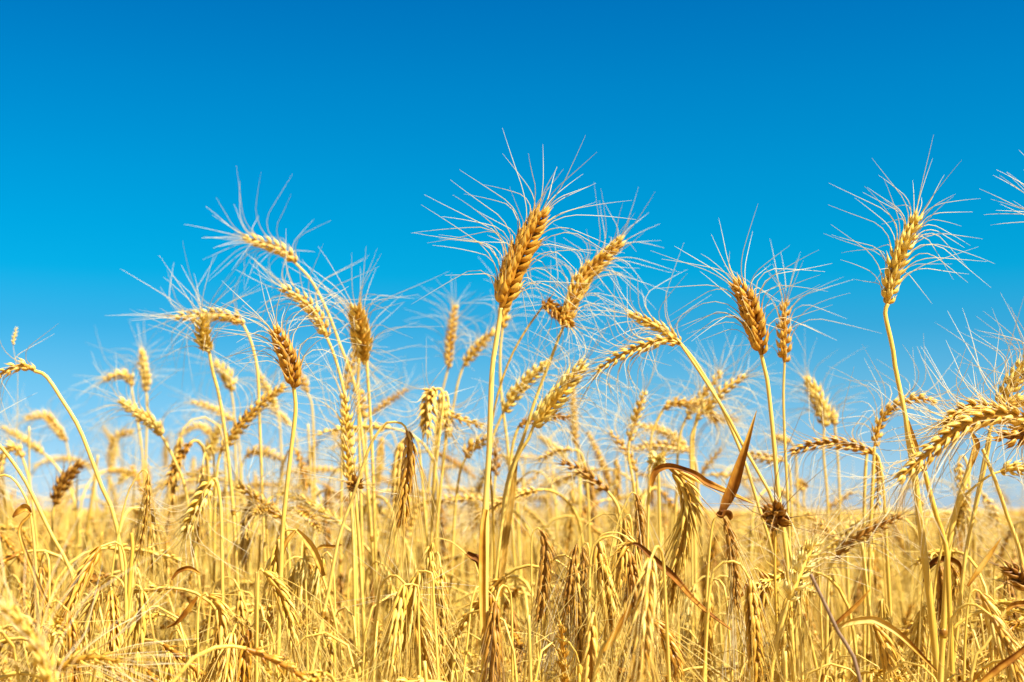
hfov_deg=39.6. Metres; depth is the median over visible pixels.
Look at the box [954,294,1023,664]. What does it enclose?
wheat stalk
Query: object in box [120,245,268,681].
wheat stalk
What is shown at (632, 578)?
wheat stalk
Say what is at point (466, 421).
wheat stalk
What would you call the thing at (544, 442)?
wheat stalk
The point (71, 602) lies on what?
wheat stalk
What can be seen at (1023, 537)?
wheat stalk
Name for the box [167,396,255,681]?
wheat stalk
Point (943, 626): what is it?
wheat stalk
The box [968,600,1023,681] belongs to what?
wheat stalk
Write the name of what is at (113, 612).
wheat stalk
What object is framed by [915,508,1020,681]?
wheat stalk
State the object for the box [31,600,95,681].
wheat stalk
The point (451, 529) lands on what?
wheat stalk
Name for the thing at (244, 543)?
wheat stalk
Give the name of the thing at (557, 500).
wheat stalk
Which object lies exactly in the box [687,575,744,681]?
wheat stalk
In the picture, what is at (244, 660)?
wheat stalk
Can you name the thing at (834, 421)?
wheat stalk
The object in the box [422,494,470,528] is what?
wheat stalk
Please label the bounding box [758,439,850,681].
wheat stalk
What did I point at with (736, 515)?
wheat stalk
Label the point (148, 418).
wheat stalk
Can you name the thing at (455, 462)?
wheat stalk
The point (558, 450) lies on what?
wheat stalk
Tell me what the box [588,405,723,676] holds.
wheat stalk
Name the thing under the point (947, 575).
wheat stalk
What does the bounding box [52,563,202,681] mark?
wheat stalk
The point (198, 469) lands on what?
wheat stalk
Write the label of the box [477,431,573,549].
wheat stalk
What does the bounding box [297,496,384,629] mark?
wheat stalk
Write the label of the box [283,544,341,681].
wheat stalk
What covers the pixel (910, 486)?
wheat stalk
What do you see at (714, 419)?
wheat stalk
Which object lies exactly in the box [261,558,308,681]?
wheat stalk
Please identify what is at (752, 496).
wheat stalk
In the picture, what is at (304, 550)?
wheat stalk
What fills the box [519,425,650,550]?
wheat stalk
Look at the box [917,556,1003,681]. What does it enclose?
wheat stalk
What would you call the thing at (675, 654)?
wheat stalk
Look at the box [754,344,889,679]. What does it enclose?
wheat stalk
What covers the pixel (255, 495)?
wheat stalk
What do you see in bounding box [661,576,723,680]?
wheat stalk
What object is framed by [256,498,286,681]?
wheat stalk
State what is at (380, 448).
wheat stalk
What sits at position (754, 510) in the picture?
wheat stalk
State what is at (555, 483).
wheat stalk
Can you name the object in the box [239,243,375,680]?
wheat stalk
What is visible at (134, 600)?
wheat stalk
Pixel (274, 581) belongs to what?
wheat stalk
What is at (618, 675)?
wheat stalk
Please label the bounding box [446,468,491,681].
wheat stalk
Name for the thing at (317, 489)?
wheat stalk
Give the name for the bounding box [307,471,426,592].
wheat stalk
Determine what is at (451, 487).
wheat stalk
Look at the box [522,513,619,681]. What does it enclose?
wheat stalk
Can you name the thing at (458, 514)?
wheat stalk
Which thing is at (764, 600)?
wheat stalk
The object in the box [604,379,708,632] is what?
wheat stalk
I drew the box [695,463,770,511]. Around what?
wheat stalk
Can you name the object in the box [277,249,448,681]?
wheat stalk
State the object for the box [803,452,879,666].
wheat stalk
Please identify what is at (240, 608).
wheat stalk
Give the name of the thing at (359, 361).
wheat stalk
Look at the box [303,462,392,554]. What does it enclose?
wheat stalk
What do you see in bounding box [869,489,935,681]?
wheat stalk
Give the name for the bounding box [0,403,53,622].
wheat stalk
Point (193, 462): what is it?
wheat stalk
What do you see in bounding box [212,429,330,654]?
wheat stalk
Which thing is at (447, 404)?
wheat stalk
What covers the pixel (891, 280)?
wheat stalk
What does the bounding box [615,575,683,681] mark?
wheat stalk
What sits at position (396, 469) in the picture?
wheat stalk
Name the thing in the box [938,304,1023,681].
wheat stalk
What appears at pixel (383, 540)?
wheat stalk
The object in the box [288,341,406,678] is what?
wheat stalk
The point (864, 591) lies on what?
wheat stalk
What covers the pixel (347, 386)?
wheat stalk
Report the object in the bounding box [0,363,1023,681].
wheat field
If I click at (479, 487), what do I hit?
wheat stalk
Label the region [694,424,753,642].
wheat stalk
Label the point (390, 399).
wheat stalk
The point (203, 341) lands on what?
wheat stalk
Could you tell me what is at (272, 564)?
wheat stalk
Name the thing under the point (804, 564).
wheat stalk
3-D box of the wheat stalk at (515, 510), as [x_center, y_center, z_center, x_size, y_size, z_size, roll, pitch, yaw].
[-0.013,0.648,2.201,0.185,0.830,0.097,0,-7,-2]
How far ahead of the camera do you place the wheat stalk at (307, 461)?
1.99 m
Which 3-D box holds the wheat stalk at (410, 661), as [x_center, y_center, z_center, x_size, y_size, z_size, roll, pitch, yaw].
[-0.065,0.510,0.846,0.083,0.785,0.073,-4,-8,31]
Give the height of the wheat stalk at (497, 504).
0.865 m
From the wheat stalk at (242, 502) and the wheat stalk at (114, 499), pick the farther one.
the wheat stalk at (114, 499)
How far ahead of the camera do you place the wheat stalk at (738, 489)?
2.37 m
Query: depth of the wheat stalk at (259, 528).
1.80 m
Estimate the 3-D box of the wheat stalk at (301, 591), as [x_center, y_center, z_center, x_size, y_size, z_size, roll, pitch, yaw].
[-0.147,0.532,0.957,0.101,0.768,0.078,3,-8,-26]
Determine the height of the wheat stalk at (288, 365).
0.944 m
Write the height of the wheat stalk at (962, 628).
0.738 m
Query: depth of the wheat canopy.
133.68 m
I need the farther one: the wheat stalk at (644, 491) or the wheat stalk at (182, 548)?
the wheat stalk at (182, 548)
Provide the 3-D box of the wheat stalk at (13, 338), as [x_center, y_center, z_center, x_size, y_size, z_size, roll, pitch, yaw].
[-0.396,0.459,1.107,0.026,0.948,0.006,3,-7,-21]
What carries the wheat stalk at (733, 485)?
on the ground
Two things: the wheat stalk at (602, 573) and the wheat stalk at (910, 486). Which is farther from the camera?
the wheat stalk at (910, 486)
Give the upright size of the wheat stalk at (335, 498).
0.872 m
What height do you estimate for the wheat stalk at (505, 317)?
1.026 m
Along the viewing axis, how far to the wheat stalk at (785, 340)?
0.98 m
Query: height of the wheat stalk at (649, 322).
0.981 m
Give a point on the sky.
(122, 122)
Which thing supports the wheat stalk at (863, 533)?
on the ground
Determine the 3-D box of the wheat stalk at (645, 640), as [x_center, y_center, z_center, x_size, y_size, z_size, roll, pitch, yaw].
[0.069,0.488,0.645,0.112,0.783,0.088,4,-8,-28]
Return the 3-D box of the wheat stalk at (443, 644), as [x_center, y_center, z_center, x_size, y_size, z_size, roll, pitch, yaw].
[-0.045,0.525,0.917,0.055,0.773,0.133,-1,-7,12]
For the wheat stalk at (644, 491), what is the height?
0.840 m
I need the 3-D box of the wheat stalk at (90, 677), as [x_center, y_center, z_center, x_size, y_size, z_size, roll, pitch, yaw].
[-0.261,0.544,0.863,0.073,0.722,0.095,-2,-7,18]
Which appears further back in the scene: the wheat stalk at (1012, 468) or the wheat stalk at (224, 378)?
the wheat stalk at (224, 378)
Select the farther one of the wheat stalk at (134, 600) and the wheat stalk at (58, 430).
the wheat stalk at (58, 430)
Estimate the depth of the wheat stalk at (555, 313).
1.01 m
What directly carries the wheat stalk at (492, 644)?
on the ground
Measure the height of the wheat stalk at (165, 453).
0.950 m
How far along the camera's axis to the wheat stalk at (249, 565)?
1.40 m
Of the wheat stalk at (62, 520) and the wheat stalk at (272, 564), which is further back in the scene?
the wheat stalk at (62, 520)
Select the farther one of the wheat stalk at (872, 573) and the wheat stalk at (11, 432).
the wheat stalk at (11, 432)
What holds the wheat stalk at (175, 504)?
on the ground
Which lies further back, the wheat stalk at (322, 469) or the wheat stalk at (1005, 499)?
the wheat stalk at (1005, 499)
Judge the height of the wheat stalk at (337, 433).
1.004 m
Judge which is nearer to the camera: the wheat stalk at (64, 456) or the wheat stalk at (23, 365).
the wheat stalk at (23, 365)
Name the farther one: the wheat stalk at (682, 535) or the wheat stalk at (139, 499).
the wheat stalk at (139, 499)
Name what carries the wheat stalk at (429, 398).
on the ground
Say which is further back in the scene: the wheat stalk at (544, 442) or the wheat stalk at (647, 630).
the wheat stalk at (544, 442)
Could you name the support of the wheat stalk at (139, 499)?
on the ground
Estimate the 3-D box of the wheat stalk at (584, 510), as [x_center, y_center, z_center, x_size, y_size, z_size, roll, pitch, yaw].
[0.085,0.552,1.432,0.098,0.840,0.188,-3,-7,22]
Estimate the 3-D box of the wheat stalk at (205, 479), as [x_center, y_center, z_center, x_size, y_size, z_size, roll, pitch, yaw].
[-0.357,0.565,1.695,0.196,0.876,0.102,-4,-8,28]
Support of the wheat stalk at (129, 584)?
on the ground
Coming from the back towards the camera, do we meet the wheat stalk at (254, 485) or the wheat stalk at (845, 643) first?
the wheat stalk at (254, 485)
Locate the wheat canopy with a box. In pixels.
[31,509,1023,570]
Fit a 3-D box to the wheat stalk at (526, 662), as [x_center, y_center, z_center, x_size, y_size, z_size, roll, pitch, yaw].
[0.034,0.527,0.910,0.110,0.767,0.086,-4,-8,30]
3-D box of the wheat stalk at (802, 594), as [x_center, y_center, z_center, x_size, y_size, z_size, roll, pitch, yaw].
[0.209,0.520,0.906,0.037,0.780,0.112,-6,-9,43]
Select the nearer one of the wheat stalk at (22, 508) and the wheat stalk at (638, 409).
the wheat stalk at (22, 508)
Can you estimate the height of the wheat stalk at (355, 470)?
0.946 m
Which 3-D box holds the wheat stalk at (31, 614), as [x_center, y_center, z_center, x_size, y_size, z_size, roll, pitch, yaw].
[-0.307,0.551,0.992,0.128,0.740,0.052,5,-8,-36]
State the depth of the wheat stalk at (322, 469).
1.69 m
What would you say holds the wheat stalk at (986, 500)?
on the ground
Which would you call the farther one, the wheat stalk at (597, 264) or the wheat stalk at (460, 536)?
the wheat stalk at (460, 536)
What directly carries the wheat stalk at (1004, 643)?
on the ground
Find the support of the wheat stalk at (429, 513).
on the ground
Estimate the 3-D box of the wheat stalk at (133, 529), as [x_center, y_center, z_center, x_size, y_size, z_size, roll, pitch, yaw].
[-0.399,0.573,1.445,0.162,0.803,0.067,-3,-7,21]
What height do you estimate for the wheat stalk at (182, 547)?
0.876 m
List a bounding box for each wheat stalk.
[0,323,139,681]
[0,383,80,669]
[0,393,91,681]
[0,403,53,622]
[0,417,50,674]
[0,469,16,674]
[0,474,50,681]
[0,513,156,681]
[1,541,16,677]
[1,625,38,681]
[2,386,94,620]
[3,541,126,681]
[6,490,15,599]
[7,420,166,668]
[9,426,124,621]
[11,327,17,669]
[13,552,50,681]
[19,595,55,681]
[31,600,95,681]
[36,483,102,625]
[36,575,132,681]
[45,444,105,592]
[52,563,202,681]
[53,496,129,611]
[54,517,64,571]
[71,501,131,545]
[72,328,176,680]
[72,410,162,608]
[73,357,210,653]
[80,517,156,650]
[81,406,135,510]
[84,472,152,618]
[87,463,193,628]
[89,636,123,681]
[90,317,176,663]
[95,585,131,681]
[97,469,165,681]
[102,428,190,643]
[102,483,160,525]
[105,255,278,600]
[106,584,163,681]
[116,478,259,675]
[118,556,152,681]
[119,513,146,601]
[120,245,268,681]
[124,487,199,680]
[127,533,133,607]
[135,502,186,658]
[136,493,183,544]
[137,465,152,500]
[139,467,217,584]
[148,390,220,646]
[148,446,322,652]
[149,432,207,669]
[151,468,243,567]
[156,464,205,640]
[159,447,227,592]
[166,358,253,622]
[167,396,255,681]
[167,566,290,681]
[169,468,270,635]
[172,503,202,661]
[176,455,238,530]
[178,338,254,575]
[186,166,382,679]
[187,457,195,617]
[188,409,275,599]
[189,434,296,660]
[192,444,270,554]
[193,337,331,681]
[200,470,268,661]
[203,576,261,680]
[204,621,244,681]
[205,270,365,680]
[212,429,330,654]
[216,506,276,604]
[222,346,287,582]
[222,529,342,681]
[226,496,274,679]
[229,619,277,681]
[234,433,400,672]
[236,599,253,679]
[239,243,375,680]
[239,412,308,548]
[245,450,348,599]
[247,393,317,665]
[250,450,359,644]
[253,418,455,680]
[254,572,258,681]
[255,433,339,644]
[255,568,378,681]
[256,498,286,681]
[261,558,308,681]
[263,470,322,642]
[265,341,329,667]
[266,556,380,681]
[268,411,425,680]
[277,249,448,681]
[281,555,326,670]
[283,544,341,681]
[284,540,319,670]
[286,411,344,561]
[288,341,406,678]
[294,475,349,563]
[294,587,320,681]
[296,454,376,633]
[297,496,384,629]
[301,491,402,673]
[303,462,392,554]
[305,337,428,620]
[305,352,392,665]
[306,412,344,564]
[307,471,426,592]
[308,421,455,677]
[315,409,415,675]
[317,314,404,675]
[321,513,338,649]
[331,446,421,614]
[335,470,416,587]
[335,538,472,674]
[348,361,437,678]
[351,512,399,561]
[358,570,439,681]
[360,348,494,631]
[364,431,447,675]
[368,574,472,681]
[368,583,420,681]
[369,435,435,657]
[375,433,549,681]
[376,465,460,678]
[376,538,478,681]
[381,438,504,654]
[382,495,460,618]
[386,484,467,534]
[390,391,497,612]
[399,461,502,662]
[406,280,494,672]
[414,131,635,681]
[416,440,551,615]
[417,448,469,605]
[418,377,534,678]
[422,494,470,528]
[424,379,523,620]
[428,552,461,681]
[429,501,479,548]
[430,438,587,594]
[432,290,525,661]
[435,462,521,585]
[439,454,527,675]
[443,412,544,586]
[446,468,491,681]
[450,492,542,619]
[457,501,536,559]
[462,586,518,681]
[464,251,550,635]
[468,496,585,660]
[469,477,554,679]
[473,315,593,501]
[473,584,513,681]
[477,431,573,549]
[490,248,613,578]
[492,316,636,595]
[495,186,677,603]
[496,370,623,659]
[501,413,627,646]
[502,418,592,612]
[503,455,570,555]
[509,401,595,673]
[514,527,586,681]
[518,561,613,681]
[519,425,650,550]
[522,451,573,540]
[522,467,730,681]
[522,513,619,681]
[523,456,576,542]
[523,468,624,640]
[523,560,628,681]
[528,363,622,562]
[534,452,641,668]
[537,542,596,681]
[538,475,634,555]
[540,554,600,681]
[544,269,818,678]
[551,405,683,637]
[568,386,681,573]
[570,607,586,681]
[571,246,780,618]
[581,612,604,681]
[587,535,676,681]
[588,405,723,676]
[590,345,708,531]
[590,532,656,681]
[592,604,658,681]
[593,398,703,600]
[593,514,633,667]
[595,560,687,677]
[596,484,700,611]
[597,545,670,681]
[598,492,681,681]
[602,499,652,539]
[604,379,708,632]
[605,462,673,535]
[605,507,689,638]
[606,504,616,633]
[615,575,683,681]
[615,636,630,681]
[621,463,792,681]
[625,471,674,512]
[636,619,749,681]
[644,348,757,577]
[647,545,685,681]
[650,208,831,681]
[651,486,674,519]
[655,325,765,632]
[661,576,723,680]
[679,397,924,677]
[681,330,780,680]
[681,378,767,667]
[687,455,811,653]
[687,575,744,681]
[689,578,733,681]
[692,387,762,644]
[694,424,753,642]
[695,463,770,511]
[697,495,787,645]
[702,560,783,681]
[704,410,774,681]
[714,410,794,595]
[716,470,846,679]
[719,443,768,614]
[721,568,825,681]
[723,475,820,655]
[725,245,881,615]
[731,369,894,671]
[741,402,805,676]
[744,466,902,681]
[749,456,832,574]
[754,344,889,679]
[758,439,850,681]
[762,464,858,677]
[764,596,803,681]
[768,540,824,681]
[778,372,882,674]
[779,604,816,681]
[782,503,919,599]
[784,501,839,624]
[791,443,954,680]
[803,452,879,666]
[807,448,910,681]
[809,574,861,681]
[812,298,1023,579]
[817,589,936,681]
[826,135,991,679]
[828,334,992,681]
[831,496,913,547]
[842,534,888,667]
[858,411,979,681]
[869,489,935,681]
[873,599,899,681]
[876,459,968,561]
[877,328,1023,493]
[893,353,1023,591]
[894,605,929,681]
[898,495,933,674]
[906,454,1022,667]
[911,456,1022,564]
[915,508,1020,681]
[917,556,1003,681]
[923,399,1023,681]
[928,372,1023,492]
[928,552,970,681]
[937,362,1023,681]
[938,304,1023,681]
[944,603,1023,681]
[945,592,973,675]
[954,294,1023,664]
[957,483,1020,652]
[962,538,1023,681]
[966,516,1023,590]
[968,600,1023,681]
[983,150,1023,224]
[983,467,1020,541]
[993,559,1023,681]
[1002,472,1023,607]
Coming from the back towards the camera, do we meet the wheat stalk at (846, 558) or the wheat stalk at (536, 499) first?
the wheat stalk at (536, 499)
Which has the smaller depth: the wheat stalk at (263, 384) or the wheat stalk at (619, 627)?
the wheat stalk at (619, 627)
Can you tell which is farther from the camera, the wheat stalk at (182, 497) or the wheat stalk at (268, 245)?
the wheat stalk at (182, 497)
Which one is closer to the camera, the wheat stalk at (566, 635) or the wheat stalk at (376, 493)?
the wheat stalk at (566, 635)
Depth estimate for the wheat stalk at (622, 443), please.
1.20 m
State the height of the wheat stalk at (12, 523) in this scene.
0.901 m
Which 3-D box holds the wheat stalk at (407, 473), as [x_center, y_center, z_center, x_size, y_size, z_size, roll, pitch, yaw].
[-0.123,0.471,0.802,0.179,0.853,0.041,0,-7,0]
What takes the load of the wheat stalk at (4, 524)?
on the ground
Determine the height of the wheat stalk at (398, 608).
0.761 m
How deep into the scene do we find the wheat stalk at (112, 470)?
1.82 m
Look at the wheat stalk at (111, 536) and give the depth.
2.40 m
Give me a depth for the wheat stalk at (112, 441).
1.89 m
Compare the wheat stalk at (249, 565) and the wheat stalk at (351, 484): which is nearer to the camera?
the wheat stalk at (351, 484)
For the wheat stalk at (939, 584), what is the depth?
0.92 m
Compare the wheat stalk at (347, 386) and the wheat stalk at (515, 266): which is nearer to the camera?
the wheat stalk at (515, 266)
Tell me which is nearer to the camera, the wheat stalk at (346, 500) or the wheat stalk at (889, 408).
the wheat stalk at (889, 408)
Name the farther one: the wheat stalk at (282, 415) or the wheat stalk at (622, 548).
the wheat stalk at (282, 415)
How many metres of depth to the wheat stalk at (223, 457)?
2.13 m
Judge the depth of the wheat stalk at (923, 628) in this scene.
0.91 m
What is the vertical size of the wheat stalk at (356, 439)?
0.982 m
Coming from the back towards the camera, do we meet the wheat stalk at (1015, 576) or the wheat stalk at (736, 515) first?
the wheat stalk at (736, 515)
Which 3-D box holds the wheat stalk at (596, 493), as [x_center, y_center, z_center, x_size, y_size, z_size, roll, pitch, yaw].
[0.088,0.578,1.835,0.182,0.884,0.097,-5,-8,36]
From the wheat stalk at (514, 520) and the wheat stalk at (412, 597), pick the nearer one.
the wheat stalk at (412, 597)
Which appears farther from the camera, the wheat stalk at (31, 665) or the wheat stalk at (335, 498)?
the wheat stalk at (335, 498)
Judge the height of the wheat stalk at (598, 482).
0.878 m
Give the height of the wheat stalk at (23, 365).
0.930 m
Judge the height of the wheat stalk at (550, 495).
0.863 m
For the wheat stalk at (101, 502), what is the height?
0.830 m
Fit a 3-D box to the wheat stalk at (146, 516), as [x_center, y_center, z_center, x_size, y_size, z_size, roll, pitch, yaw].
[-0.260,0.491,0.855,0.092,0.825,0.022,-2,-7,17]
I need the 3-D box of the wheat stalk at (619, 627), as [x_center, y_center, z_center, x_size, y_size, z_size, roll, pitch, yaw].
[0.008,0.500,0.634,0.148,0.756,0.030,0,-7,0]
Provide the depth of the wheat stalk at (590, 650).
0.73 m
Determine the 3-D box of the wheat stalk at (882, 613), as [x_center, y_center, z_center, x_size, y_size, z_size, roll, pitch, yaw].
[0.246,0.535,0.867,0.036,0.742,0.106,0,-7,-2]
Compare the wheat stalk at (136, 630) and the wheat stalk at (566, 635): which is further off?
the wheat stalk at (566, 635)
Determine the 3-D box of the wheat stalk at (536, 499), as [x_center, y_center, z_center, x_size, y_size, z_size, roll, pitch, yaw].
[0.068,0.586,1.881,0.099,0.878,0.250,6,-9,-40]
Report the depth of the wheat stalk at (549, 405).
0.98 m
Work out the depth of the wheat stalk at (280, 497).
2.23 m
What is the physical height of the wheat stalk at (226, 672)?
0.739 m
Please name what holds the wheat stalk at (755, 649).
on the ground
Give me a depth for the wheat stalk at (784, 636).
0.79 m
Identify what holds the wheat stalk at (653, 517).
on the ground
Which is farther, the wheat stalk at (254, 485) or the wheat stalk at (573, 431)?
the wheat stalk at (254, 485)
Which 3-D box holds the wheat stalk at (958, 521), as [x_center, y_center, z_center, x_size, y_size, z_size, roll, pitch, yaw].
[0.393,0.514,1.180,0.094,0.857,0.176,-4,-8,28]
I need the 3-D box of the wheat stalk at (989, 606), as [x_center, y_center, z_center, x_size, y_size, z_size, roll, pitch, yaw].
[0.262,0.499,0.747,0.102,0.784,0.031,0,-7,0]
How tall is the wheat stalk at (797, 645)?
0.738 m
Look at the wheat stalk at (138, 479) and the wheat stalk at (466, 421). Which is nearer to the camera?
the wheat stalk at (466, 421)
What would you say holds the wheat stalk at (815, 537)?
on the ground
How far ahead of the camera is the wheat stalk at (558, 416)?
1.08 m
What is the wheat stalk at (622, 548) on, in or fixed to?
on the ground
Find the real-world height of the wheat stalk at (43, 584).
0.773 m
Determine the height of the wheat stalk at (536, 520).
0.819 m
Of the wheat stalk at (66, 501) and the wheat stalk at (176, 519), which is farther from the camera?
the wheat stalk at (66, 501)
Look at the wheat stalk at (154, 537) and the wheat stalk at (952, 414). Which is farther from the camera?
the wheat stalk at (154, 537)
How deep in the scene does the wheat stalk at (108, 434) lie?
2.75 m
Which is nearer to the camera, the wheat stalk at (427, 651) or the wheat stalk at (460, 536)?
the wheat stalk at (427, 651)
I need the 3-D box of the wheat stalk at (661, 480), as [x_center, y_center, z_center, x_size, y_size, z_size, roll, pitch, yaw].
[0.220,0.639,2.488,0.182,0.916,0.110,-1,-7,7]
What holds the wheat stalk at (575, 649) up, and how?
on the ground
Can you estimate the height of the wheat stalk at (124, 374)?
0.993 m
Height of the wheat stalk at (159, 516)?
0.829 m
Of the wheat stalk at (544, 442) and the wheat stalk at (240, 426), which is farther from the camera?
the wheat stalk at (544, 442)
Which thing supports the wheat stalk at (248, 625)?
on the ground
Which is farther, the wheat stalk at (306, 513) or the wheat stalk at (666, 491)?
the wheat stalk at (666, 491)
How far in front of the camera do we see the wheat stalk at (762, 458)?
1.29 m
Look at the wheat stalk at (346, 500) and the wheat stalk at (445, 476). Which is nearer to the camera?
the wheat stalk at (346, 500)
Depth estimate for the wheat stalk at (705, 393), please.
1.24 m
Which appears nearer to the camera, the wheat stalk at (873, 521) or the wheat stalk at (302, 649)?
the wheat stalk at (302, 649)
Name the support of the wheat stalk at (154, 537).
on the ground
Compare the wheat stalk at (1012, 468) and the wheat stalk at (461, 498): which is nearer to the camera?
the wheat stalk at (1012, 468)
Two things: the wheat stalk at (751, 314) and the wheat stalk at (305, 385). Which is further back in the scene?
the wheat stalk at (305, 385)
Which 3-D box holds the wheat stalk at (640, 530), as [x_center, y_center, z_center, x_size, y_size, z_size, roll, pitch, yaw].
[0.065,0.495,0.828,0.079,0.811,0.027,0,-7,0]
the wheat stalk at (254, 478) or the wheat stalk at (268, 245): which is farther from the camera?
the wheat stalk at (254, 478)
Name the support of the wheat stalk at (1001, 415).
on the ground
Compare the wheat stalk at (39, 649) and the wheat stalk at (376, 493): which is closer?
the wheat stalk at (39, 649)
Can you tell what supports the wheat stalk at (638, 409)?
on the ground
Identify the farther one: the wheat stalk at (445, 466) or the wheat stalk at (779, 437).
the wheat stalk at (445, 466)
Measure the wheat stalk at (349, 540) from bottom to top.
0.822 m
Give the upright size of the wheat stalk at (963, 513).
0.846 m
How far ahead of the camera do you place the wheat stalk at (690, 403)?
1.20 m
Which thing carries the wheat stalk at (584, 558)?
on the ground
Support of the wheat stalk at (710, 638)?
on the ground
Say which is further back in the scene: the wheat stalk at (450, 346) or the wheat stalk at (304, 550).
the wheat stalk at (450, 346)
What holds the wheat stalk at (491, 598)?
on the ground
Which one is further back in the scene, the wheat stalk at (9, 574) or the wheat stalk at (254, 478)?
the wheat stalk at (254, 478)
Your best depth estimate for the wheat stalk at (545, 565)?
0.89 m
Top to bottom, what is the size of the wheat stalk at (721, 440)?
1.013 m
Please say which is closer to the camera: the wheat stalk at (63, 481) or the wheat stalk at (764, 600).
the wheat stalk at (764, 600)
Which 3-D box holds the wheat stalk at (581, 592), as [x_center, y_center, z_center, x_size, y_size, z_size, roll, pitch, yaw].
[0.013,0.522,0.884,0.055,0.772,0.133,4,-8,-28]
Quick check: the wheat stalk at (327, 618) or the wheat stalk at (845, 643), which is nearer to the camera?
the wheat stalk at (845, 643)
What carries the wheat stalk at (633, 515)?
on the ground
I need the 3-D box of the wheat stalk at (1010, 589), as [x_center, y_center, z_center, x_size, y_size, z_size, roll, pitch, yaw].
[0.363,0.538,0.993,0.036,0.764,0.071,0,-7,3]
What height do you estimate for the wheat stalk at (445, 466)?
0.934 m
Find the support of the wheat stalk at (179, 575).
on the ground
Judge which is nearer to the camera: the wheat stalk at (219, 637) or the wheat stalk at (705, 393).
the wheat stalk at (219, 637)
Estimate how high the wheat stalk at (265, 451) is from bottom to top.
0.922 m
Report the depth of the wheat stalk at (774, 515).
0.78 m
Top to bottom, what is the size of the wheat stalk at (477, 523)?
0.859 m
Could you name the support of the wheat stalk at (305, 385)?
on the ground
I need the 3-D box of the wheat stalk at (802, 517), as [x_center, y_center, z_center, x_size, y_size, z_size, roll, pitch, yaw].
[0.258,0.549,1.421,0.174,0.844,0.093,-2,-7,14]
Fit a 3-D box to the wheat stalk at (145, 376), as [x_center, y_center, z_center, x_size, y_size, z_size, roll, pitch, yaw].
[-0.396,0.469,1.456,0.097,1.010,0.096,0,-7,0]
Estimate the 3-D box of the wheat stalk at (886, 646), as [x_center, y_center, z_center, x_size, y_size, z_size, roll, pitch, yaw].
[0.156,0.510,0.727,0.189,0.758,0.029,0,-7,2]
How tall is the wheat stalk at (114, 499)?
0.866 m
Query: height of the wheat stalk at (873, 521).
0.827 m
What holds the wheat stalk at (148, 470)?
on the ground
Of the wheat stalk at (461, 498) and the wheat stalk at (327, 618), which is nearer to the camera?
the wheat stalk at (327, 618)
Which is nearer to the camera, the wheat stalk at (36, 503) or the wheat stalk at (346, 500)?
the wheat stalk at (36, 503)
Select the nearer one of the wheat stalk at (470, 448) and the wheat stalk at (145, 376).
the wheat stalk at (470, 448)
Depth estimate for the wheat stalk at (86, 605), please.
0.84 m
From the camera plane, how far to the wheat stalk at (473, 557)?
0.89 m
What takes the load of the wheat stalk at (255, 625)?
on the ground
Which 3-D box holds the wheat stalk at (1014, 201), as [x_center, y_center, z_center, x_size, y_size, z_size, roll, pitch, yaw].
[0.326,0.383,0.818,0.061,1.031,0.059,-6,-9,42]
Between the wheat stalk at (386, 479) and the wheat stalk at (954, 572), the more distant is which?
the wheat stalk at (386, 479)
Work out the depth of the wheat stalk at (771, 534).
1.21 m
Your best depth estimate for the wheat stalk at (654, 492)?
2.55 m
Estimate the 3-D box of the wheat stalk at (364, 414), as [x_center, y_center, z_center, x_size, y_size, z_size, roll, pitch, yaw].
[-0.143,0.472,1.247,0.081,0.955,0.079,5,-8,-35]
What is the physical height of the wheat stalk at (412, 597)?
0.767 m
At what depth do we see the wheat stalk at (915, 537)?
1.38 m
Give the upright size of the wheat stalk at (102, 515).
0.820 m
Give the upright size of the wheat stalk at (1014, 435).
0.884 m
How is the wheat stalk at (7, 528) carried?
on the ground
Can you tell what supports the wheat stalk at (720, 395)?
on the ground
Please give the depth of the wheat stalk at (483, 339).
1.36 m
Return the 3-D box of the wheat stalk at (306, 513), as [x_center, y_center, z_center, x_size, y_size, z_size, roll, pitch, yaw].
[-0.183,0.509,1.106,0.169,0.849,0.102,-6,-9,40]
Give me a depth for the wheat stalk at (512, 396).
1.15 m
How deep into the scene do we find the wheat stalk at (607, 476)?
1.61 m
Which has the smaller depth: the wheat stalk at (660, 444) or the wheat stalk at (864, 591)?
the wheat stalk at (864, 591)
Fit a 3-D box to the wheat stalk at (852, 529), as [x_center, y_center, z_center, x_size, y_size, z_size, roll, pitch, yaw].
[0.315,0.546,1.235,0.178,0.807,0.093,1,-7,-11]
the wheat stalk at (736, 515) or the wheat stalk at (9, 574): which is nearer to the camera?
the wheat stalk at (9, 574)
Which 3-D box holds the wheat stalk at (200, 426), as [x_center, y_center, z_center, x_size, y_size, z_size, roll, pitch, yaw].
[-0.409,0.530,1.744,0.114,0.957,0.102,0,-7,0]
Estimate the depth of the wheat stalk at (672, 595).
0.85 m
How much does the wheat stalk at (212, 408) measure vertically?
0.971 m
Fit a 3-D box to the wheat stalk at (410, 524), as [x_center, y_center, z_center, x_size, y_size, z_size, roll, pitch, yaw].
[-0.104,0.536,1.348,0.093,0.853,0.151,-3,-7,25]
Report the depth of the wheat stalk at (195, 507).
0.94 m
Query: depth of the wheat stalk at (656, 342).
0.94 m
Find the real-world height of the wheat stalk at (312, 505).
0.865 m
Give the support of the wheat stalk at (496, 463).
on the ground
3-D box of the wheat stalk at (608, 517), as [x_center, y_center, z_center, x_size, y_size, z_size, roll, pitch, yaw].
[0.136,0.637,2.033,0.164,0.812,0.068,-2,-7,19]
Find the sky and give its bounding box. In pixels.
[0,0,1023,508]
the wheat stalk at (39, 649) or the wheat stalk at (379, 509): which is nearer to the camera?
the wheat stalk at (39, 649)
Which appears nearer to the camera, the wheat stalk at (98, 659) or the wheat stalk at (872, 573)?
the wheat stalk at (98, 659)
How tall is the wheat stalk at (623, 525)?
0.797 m
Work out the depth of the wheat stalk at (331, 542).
1.97 m

